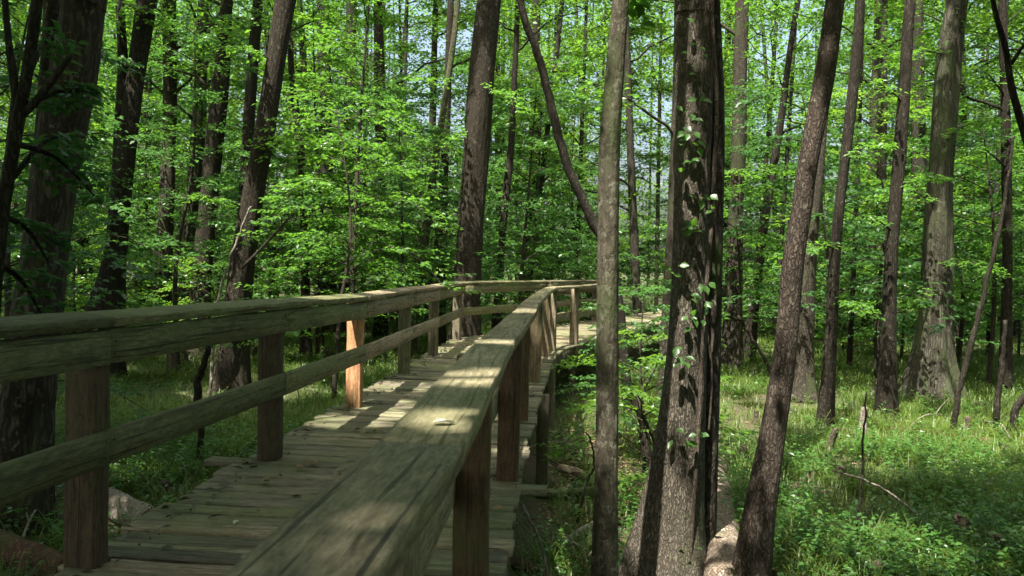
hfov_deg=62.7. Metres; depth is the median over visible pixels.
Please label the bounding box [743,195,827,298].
sapling
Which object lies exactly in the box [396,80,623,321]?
sapling
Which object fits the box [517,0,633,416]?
leaning trunk
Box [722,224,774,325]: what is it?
sapling
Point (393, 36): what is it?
tree
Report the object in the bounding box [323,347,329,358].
cypress knee
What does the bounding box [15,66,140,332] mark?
sapling
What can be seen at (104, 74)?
tree
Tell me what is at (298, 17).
sapling
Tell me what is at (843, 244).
sapling
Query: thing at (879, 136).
sapling
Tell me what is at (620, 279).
sapling
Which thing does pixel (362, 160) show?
sapling
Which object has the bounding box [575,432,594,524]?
dead sapling
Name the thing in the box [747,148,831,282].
sapling
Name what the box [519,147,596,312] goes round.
sapling
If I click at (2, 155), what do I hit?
sapling
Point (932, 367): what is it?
cypress tree
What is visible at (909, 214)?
sapling
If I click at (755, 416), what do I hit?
cypress knee
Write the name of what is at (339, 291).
sapling
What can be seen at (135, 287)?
sapling
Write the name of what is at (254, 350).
cypress knee
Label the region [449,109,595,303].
sapling
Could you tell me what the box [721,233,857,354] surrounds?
sapling
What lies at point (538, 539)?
fallen stick
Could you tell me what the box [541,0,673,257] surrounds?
tree
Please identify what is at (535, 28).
tree
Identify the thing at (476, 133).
tree
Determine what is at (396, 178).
sapling
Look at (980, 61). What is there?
tree
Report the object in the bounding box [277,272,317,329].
sapling
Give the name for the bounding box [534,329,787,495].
sapling
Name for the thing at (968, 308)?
sapling
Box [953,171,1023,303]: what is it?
sapling
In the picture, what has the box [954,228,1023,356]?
sapling
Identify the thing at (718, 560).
fallen log
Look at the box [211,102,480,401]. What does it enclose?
sapling
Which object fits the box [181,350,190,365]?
cypress knee
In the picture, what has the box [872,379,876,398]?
cypress knee
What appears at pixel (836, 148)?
sapling
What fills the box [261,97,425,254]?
sapling
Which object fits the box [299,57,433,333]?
sapling
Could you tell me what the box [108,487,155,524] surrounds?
rock
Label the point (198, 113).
tree
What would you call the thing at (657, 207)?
tree
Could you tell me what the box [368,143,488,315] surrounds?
sapling
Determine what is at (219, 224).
sapling
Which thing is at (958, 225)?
sapling
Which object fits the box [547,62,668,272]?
sapling
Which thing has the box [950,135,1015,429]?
dead sapling
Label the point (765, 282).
sapling
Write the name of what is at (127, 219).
sapling
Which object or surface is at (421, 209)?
sapling
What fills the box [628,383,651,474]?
dead sapling
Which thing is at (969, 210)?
sapling
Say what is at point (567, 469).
fallen log
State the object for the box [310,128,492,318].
sapling
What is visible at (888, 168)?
sapling
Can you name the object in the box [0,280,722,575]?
boardwalk
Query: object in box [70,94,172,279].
sapling
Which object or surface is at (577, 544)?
dead branch
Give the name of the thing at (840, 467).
cypress knee
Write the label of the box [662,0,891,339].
tree
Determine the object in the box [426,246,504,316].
sapling
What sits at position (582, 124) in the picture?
tree
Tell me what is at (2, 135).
tree
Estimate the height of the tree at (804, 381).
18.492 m
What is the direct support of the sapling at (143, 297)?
on the ground at (533, 504)
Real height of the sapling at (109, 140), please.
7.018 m
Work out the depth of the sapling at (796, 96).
31.84 m
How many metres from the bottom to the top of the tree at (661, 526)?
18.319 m
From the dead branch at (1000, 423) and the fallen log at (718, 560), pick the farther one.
the dead branch at (1000, 423)
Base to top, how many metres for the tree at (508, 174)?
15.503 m
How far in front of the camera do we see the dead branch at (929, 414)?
12.36 m
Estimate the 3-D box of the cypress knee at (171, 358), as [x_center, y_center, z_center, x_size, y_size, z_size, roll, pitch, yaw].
[-6.424,1.469,15.861,0.310,0.627,0.347,2,2,0]
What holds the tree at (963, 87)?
on the ground at (533, 504)
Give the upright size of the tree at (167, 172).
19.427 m
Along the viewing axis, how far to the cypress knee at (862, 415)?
11.68 m
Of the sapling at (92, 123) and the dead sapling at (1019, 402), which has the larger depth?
the sapling at (92, 123)
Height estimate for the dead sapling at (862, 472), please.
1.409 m
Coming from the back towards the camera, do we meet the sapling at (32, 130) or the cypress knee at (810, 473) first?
the sapling at (32, 130)
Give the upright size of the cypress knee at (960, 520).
0.362 m
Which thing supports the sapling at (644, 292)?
on the ground at (533, 504)
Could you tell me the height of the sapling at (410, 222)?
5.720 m
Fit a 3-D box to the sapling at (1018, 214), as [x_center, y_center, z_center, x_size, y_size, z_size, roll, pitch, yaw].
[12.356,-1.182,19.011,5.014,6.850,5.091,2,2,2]
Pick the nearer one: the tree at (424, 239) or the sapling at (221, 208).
the tree at (424, 239)
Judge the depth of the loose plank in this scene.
8.62 m
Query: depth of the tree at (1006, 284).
16.39 m
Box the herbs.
[0,299,1023,575]
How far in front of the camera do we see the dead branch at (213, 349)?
13.50 m
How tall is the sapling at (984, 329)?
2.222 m
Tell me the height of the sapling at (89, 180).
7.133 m
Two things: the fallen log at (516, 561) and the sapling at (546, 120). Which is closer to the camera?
the fallen log at (516, 561)
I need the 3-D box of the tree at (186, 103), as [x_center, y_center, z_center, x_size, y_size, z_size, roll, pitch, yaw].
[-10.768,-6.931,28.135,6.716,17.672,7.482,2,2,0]
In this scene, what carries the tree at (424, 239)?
on the ground at (533, 504)
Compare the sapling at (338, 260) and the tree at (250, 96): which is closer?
the tree at (250, 96)
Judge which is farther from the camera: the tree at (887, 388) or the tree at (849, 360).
the tree at (849, 360)
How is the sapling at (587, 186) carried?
on the ground at (533, 504)
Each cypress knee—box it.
[160,479,173,498]
[165,352,178,377]
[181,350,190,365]
[250,346,257,360]
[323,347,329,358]
[328,324,333,337]
[340,322,343,341]
[739,444,748,460]
[751,410,760,425]
[802,470,817,483]
[824,428,838,452]
[834,465,847,490]
[857,407,867,438]
[868,559,884,575]
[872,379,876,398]
[954,513,976,546]
[962,416,970,434]
[986,531,1012,562]
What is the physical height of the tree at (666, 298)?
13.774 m
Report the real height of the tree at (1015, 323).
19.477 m
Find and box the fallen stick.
[519,500,549,575]
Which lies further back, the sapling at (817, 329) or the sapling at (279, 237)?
the sapling at (817, 329)
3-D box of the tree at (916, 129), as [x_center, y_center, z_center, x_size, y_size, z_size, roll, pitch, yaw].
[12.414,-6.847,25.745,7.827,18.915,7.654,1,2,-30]
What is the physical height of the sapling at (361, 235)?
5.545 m
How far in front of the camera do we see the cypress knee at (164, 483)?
7.88 m
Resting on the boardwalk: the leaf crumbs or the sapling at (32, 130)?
the leaf crumbs
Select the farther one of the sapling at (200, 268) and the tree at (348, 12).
the tree at (348, 12)
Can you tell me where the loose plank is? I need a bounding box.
[546,486,593,495]
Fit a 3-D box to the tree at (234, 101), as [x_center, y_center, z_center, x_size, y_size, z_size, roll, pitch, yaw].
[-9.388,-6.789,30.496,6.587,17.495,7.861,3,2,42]
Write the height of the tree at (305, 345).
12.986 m
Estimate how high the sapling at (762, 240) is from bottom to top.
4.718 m
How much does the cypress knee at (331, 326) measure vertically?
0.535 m
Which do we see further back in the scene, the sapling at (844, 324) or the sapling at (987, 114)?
the sapling at (987, 114)
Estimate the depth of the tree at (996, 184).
23.98 m
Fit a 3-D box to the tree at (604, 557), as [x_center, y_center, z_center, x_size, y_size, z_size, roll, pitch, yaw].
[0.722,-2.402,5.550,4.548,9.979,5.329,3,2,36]
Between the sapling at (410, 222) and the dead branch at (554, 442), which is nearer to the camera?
the dead branch at (554, 442)
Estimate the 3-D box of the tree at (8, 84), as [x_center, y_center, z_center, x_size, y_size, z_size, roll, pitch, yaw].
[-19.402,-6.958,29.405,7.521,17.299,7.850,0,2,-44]
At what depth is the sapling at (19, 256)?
18.24 m
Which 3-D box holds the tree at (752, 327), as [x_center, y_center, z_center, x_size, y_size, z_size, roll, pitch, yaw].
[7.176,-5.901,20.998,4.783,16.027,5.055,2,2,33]
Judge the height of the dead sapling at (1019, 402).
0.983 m
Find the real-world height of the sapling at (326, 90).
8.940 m
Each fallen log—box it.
[511,555,552,575]
[557,464,594,485]
[559,521,592,545]
[703,454,738,575]
[886,426,991,444]
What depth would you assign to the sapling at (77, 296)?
17.42 m
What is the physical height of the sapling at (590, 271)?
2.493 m
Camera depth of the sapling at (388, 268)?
28.73 m
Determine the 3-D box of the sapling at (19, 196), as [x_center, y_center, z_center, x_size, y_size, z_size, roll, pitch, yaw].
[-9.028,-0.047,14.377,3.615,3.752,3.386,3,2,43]
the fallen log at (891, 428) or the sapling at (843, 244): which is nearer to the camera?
the fallen log at (891, 428)
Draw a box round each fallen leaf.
[432,419,455,423]
[492,504,502,508]
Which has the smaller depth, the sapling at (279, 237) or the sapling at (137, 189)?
the sapling at (279, 237)
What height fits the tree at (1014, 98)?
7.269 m
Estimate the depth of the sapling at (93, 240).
30.09 m
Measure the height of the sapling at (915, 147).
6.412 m
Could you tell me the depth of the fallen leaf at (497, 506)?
4.43 m
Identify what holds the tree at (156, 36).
on the ground at (533, 504)
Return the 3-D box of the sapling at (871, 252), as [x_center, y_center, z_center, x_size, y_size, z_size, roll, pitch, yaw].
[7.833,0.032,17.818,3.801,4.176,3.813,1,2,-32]
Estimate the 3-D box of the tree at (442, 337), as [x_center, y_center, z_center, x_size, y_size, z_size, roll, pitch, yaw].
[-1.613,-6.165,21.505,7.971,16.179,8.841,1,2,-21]
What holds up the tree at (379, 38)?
on the ground at (533, 504)
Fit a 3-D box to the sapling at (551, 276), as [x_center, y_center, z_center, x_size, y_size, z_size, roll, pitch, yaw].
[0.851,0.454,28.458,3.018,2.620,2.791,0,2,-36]
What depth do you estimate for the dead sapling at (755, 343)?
17.01 m
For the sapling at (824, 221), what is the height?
6.236 m
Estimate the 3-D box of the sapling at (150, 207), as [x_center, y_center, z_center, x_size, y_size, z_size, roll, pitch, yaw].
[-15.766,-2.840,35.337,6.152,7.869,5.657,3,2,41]
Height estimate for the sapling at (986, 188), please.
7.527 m
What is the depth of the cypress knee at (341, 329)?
23.64 m
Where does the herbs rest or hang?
on the ground at (533, 504)
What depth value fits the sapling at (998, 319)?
32.92 m
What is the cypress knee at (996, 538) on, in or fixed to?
on the ground at (533, 504)
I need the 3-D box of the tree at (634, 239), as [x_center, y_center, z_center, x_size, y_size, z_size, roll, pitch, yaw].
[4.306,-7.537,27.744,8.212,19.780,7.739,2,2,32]
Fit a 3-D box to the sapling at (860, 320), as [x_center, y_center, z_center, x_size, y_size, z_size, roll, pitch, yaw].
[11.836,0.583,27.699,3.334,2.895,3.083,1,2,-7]
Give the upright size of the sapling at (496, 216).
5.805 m
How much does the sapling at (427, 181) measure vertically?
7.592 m
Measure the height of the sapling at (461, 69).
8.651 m
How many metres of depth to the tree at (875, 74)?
28.49 m
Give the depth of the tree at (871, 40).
37.19 m
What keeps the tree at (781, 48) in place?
on the ground at (533, 504)
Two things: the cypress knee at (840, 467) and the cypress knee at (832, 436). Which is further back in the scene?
the cypress knee at (832, 436)
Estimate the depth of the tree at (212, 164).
18.78 m
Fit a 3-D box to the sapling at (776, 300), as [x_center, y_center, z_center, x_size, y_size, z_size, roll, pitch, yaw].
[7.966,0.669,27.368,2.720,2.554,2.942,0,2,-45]
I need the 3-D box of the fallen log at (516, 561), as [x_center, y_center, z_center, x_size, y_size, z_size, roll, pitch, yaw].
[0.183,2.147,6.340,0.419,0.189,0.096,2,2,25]
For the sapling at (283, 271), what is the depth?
36.11 m
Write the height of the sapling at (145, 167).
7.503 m
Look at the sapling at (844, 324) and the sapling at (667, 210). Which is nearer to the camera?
the sapling at (844, 324)
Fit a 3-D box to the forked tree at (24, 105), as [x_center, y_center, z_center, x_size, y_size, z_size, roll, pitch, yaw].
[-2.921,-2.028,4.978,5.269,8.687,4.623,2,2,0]
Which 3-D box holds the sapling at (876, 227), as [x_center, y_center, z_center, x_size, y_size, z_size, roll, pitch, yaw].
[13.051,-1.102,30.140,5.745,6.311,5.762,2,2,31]
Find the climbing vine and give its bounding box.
[657,0,718,558]
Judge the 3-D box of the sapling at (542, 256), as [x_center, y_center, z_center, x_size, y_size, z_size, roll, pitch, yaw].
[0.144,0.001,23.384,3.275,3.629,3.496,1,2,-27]
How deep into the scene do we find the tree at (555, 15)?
38.68 m
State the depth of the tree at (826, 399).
12.00 m
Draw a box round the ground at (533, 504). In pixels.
[1,260,1023,575]
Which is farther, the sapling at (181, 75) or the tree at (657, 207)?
the tree at (657, 207)
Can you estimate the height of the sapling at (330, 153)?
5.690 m
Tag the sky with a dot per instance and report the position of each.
(666, 104)
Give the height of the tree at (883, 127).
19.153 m
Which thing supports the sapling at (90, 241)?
on the ground at (533, 504)
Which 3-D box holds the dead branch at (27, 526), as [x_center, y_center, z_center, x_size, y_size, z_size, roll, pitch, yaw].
[-3.869,1.806,6.812,0.314,0.292,1.393,1,2,-8]
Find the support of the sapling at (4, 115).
on the ground at (533, 504)
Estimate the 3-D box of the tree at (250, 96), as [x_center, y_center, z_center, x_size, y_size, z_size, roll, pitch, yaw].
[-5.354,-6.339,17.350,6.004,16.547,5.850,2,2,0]
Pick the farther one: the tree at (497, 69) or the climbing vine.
the tree at (497, 69)
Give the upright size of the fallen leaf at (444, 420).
0.012 m
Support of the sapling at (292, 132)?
on the ground at (533, 504)
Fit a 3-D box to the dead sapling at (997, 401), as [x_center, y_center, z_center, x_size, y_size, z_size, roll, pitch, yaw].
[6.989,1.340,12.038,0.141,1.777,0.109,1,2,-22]
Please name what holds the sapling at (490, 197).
on the ground at (533, 504)
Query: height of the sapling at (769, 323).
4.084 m
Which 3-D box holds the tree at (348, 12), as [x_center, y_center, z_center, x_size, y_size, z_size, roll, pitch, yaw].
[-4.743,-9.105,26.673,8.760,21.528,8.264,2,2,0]
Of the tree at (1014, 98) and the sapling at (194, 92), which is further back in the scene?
the sapling at (194, 92)
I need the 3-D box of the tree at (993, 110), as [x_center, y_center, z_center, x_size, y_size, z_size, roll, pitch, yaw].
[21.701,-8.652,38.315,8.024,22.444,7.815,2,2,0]
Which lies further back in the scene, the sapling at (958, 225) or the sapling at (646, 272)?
the sapling at (646, 272)
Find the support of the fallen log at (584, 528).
on the ground at (533, 504)
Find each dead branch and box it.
[22,482,63,537]
[207,206,250,396]
[529,432,575,447]
[551,538,591,569]
[832,470,925,524]
[905,398,948,430]
[981,404,1018,437]
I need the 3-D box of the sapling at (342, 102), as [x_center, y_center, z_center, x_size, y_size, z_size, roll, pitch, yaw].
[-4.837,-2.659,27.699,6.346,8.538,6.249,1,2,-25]
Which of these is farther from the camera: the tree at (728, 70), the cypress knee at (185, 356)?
the tree at (728, 70)
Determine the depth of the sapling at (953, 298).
25.68 m
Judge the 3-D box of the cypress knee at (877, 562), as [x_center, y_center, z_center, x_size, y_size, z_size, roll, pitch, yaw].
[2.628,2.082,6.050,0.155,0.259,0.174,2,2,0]
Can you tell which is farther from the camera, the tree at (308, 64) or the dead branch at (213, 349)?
the tree at (308, 64)
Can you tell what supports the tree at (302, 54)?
on the ground at (533, 504)
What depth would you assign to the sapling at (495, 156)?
30.77 m
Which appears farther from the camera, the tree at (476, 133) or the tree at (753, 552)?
the tree at (476, 133)
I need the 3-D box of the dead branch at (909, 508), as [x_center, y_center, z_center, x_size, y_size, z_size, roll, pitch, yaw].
[3.185,1.882,6.950,1.106,0.734,0.046,2,2,0]
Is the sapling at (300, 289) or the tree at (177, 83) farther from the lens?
the tree at (177, 83)
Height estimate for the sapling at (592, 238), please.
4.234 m
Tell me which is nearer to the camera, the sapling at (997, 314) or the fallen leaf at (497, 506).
the fallen leaf at (497, 506)
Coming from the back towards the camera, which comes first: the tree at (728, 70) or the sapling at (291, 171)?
the tree at (728, 70)
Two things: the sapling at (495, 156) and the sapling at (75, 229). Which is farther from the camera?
the sapling at (495, 156)
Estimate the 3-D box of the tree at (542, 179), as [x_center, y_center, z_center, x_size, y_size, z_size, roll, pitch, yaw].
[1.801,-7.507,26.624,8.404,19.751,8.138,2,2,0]
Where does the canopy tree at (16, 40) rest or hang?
on the ground at (533, 504)
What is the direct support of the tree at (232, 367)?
on the ground at (533, 504)
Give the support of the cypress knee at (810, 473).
on the ground at (533, 504)
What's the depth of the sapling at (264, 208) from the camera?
31.11 m
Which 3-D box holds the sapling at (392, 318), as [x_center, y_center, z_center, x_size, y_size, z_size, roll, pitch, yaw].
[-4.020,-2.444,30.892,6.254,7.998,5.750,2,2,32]
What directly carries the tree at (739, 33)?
on the ground at (533, 504)
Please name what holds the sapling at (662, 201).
on the ground at (533, 504)
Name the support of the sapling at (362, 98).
on the ground at (533, 504)
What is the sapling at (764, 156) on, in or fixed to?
on the ground at (533, 504)
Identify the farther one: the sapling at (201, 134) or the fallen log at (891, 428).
the sapling at (201, 134)
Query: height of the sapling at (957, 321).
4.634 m
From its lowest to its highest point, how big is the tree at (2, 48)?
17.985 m
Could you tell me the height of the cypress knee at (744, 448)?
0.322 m
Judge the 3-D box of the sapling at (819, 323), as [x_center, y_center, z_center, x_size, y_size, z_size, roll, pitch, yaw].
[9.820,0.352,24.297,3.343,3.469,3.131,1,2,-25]
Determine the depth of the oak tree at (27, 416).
6.65 m
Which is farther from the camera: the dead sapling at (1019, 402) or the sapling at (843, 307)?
the sapling at (843, 307)
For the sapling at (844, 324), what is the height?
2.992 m
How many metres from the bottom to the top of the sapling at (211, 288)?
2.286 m
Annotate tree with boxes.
[0,0,107,536]
[0,0,113,315]
[0,0,116,268]
[0,0,161,207]
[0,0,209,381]
[0,0,217,330]
[0,1,41,175]
[0,4,26,44]
[3,21,161,271]
[26,0,244,307]
[42,0,312,323]
[91,0,235,270]
[93,0,262,206]
[98,0,315,301]
[100,0,276,300]
[101,0,396,358]
[105,0,401,395]
[126,0,361,217]
[142,0,340,310]
[192,0,364,294]
[208,0,382,358]
[214,0,429,332]
[214,1,394,295]
[250,0,541,338]
[266,0,499,330]
[280,0,446,282]
[294,0,592,345]
[333,0,494,262]
[356,0,509,326]
[356,0,527,357]
[372,0,543,320]
[404,0,606,328]
[418,0,585,340]
[424,0,595,315]
[441,0,609,295]
[453,0,664,298]
[492,0,643,279]
[492,0,672,277]
[517,0,762,314]
[530,0,809,406]
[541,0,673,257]
[566,0,763,310]
[571,0,814,197]
[590,0,668,575]
[618,0,724,575]
[629,0,900,370]
[638,0,823,310]
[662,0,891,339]
[666,0,869,220]
[670,0,862,361]
[726,0,1017,352]
[732,0,844,575]
[732,0,990,403]
[762,0,1023,338]
[763,0,970,329]
[767,0,898,431]
[793,0,1023,342]
[794,0,924,367]
[805,0,990,320]
[830,0,957,421]
[838,0,1023,334]
[845,0,1023,391]
[849,0,1023,339]
[861,0,1010,404]
[870,0,1023,354]
[900,0,1023,321]
[909,0,1023,338]
[925,0,1023,189]
[990,0,1023,144]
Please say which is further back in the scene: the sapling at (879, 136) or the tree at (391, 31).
the tree at (391, 31)
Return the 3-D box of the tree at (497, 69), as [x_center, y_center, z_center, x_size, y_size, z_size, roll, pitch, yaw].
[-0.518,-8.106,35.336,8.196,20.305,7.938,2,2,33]
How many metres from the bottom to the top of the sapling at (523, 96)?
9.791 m
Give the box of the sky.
[0,0,1022,272]
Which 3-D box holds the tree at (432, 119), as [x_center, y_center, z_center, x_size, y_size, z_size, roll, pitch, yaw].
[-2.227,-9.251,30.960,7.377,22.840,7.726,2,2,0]
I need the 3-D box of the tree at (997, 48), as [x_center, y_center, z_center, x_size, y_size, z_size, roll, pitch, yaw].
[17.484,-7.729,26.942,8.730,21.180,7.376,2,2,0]
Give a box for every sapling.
[0,0,222,418]
[0,0,228,338]
[0,58,188,333]
[0,65,217,294]
[0,82,107,222]
[0,110,106,268]
[0,149,101,301]
[0,180,85,316]
[0,189,83,339]
[1,112,156,267]
[1,208,164,332]
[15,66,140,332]
[18,182,109,275]
[66,257,181,326]
[67,75,233,303]
[68,182,148,303]
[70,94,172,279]
[75,131,187,303]
[77,14,294,369]
[96,114,233,292]
[101,35,294,320]
[126,255,174,308]
[129,0,289,269]
[129,12,377,312]
[133,257,273,355]
[145,265,223,306]
[146,108,311,256]
[152,133,265,301]
[175,151,274,301]
[177,140,300,298]
[180,158,375,311]
[193,346,210,467]
[201,0,397,351]
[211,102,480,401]
[213,166,337,310]
[217,116,415,357]
[217,139,337,295]
[228,0,461,372]
[253,143,449,298]
[257,74,456,292]
[257,226,310,298]
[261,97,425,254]
[263,73,359,246]
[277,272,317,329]
[286,84,507,364]
[289,260,386,337]
[295,225,375,295]
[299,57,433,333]
[300,109,458,322]
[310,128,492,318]
[311,91,398,280]
[356,214,430,317]
[358,143,486,317]
[360,55,593,266]
[360,124,521,351]
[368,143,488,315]
[378,184,541,321]
[386,154,512,280]
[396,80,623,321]
[399,166,530,328]
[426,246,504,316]
[429,143,566,320]
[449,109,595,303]
[481,224,580,334]
[482,56,619,300]
[483,131,595,265]
[484,81,584,271]
[485,263,569,324]
[511,113,629,279]
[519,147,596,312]
[520,100,647,307]
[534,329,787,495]
[541,224,630,320]
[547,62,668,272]
[549,276,670,454]
[557,265,638,323]
[571,243,632,314]
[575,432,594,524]
[583,225,666,313]
[623,122,784,274]
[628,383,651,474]
[642,119,791,264]
[649,161,826,372]
[650,144,729,273]
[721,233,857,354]
[722,77,1000,345]
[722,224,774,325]
[723,86,905,261]
[723,270,777,338]
[724,225,844,328]
[737,315,770,373]
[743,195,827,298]
[743,252,777,322]
[745,86,1014,371]
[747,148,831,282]
[766,145,905,320]
[771,226,873,334]
[814,244,910,346]
[814,260,911,354]
[815,188,976,377]
[815,261,871,328]
[816,166,911,321]
[816,264,910,341]
[817,193,912,323]
[818,167,962,294]
[821,104,1023,369]
[821,215,970,362]
[854,392,867,542]
[866,100,1023,386]
[874,162,983,277]
[892,142,1023,324]
[897,195,1023,353]
[897,221,1014,339]
[905,100,1023,340]
[907,288,999,350]
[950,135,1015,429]
[953,117,1023,321]
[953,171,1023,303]
[954,92,1023,300]
[954,151,1022,251]
[954,174,1023,334]
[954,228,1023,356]
[956,133,1023,296]
[965,253,1023,337]
[993,320,1006,429]
[1009,390,1023,434]
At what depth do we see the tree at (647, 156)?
30.41 m
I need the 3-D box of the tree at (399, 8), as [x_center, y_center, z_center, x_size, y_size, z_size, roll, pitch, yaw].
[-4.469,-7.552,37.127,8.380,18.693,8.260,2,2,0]
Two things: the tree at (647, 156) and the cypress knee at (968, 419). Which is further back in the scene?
the tree at (647, 156)
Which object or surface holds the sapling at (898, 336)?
on the ground at (533, 504)
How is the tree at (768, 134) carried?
on the ground at (533, 504)
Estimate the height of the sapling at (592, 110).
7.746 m
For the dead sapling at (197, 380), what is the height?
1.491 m
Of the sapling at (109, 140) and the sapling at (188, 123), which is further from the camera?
the sapling at (188, 123)
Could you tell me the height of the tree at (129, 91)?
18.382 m
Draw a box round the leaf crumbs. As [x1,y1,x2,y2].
[73,344,547,575]
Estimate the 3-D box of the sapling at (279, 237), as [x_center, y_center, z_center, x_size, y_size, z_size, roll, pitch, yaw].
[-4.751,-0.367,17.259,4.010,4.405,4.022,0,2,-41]
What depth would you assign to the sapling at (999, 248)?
17.79 m
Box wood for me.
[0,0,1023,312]
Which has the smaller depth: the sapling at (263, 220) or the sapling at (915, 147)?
the sapling at (915, 147)
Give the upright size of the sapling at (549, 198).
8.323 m
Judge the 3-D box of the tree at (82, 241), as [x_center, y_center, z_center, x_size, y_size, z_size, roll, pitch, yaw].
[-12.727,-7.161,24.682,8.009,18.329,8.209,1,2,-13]
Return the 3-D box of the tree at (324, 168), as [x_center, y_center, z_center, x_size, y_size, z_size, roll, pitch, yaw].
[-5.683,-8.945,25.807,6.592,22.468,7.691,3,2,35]

